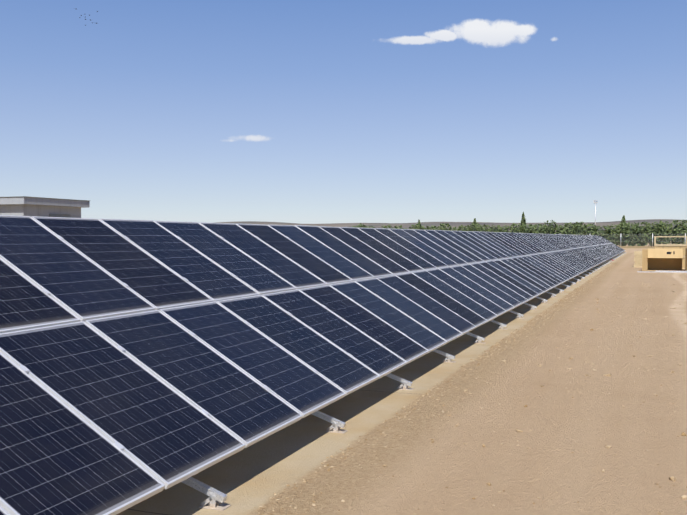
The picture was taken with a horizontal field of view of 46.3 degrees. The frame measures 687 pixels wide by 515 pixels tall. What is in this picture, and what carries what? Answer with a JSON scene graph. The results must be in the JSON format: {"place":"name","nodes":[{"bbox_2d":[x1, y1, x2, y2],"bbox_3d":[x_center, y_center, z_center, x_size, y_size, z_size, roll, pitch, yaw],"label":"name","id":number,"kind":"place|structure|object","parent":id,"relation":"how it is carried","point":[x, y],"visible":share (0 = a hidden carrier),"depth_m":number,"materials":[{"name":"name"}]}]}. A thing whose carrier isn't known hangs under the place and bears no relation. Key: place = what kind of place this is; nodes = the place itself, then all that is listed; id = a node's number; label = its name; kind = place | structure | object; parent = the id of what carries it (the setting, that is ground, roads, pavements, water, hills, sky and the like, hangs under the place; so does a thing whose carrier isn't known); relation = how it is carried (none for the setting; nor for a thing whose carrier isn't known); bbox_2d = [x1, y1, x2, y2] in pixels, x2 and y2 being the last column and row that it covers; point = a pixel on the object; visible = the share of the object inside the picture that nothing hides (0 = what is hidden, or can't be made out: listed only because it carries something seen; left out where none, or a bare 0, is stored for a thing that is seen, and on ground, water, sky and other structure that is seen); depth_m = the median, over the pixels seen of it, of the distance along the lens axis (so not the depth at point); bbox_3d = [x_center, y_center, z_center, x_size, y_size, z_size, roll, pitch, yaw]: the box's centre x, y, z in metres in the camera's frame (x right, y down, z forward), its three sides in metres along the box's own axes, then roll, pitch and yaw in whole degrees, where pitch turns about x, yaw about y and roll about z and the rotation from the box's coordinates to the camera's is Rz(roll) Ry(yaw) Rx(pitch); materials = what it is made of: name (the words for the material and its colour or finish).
{"place":"outdoors","nodes":[
{"label":"outdoors","id":0,"kind":"place"},
{"bbox_2d":[0,0,686,223],"label":"sky","id":1,"kind":"structure","parent":0,"point":[210,111],"materials":[{"name":"blue"}]},
{"bbox_2d":[116,241,686,514],"bbox_3d":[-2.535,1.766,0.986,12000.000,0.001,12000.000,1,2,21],"label":"ground","id":2,"kind":"structure","parent":0,"point":[247,480],"depth_m":7.41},
{"bbox_2d":[0,196,89,217],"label":"transformer hut","id":3,"kind":"object","parent":2,"relation":"on","point":[35,206],"visible":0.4,"depth_m":28.43,"materials":[{"name":"concrete"}]},
{"bbox_2d":[0,215,625,514],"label":"solar array","id":4,"kind":"object","parent":2,"relation":"on","point":[141,360],"visible":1,"depth_m":7.36,"materials":[{"name":"glass"}]},
{"bbox_2d":[254,263,686,514],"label":"ground pebbles","id":5,"kind":"object","parent":2,"relation":"on","point":[672,478],"visible":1,"depth_m":9.50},
{"bbox_2d":[360,212,662,229],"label":"trees","id":6,"kind":"object","parent":2,"relation":"on","point":[523,221],"visible":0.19,"depth_m":170.86,"materials":[{"name":"green plant"}]},
{"bbox_2d":[352,220,686,245],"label":"hedge trees","id":7,"kind":"object","parent":2,"relation":"on","point":[632,233],"visible":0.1,"depth_m":139.05,"materials":[{"name":"green plant"}]},
{"bbox_2d":[593,200,597,225],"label":"floodlight mast","id":8,"kind":"object","parent":2,"relation":"on","point":[595,201],"visible":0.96,"depth_m":311.75,"materials":[{"name":"metal"}]},
{"bbox_2d":[571,233,685,245],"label":"boundary fence","id":9,"kind":"object","parent":2,"relation":"on","point":[652,239],"visible":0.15,"depth_m":133.84,"materials":[{"name":"metal"}]},
{"bbox_2d":[619,246,654,247],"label":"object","id":10,"kind":"structure","parent":2,"relation":"on","point":[637,246],"depth_m":133.58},
{"bbox_2d":[634,251,641,266],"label":"empty pallets","id":11,"kind":"object","parent":2,"relation":"on","point":[638,258],"visible":0.29,"depth_m":47.99,"materials":[{"name":"wood"}]},
{"bbox_2d":[637,270,686,272],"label":"rail bundle","id":12,"kind":"object","parent":2,"relation":"on","point":[659,271],"visible":1,"depth_m":40.57,"materials":[{"name":"metal"}]},
{"bbox_2d":[642,248,682,270],"bbox_3d":[17.248,0.116,43.509,2.015,1.184,1.681,1,2,21],"label":"open cardboard box","id":13,"kind":"object","parent":2,"relation":"on","point":[655,259],"visible":0.94,"depth_m":43.42,"materials":[{"name":"beige cardboard"}]},
{"bbox_2d":[654,236,686,268],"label":"panel pallet stack","id":14,"kind":"object","parent":2,"relation":"on","point":[673,246],"visible":0.38,"depth_m":45.42,"materials":[{"name":"wood"}]},
{"bbox_2d":[685,248,686,270],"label":"closed cardboard box","id":15,"kind":"object","parent":2,"relation":"on","point":[686,260],"visible":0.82,"depth_m":43.04,"materials":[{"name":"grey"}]},
{"bbox_2d":[214,219,686,239],"bbox_3d":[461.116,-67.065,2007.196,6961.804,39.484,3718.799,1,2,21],"label":"distant hills","id":16,"kind":"structure","parent":0,"point":[456,224],"depth_m":1142.05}
]}

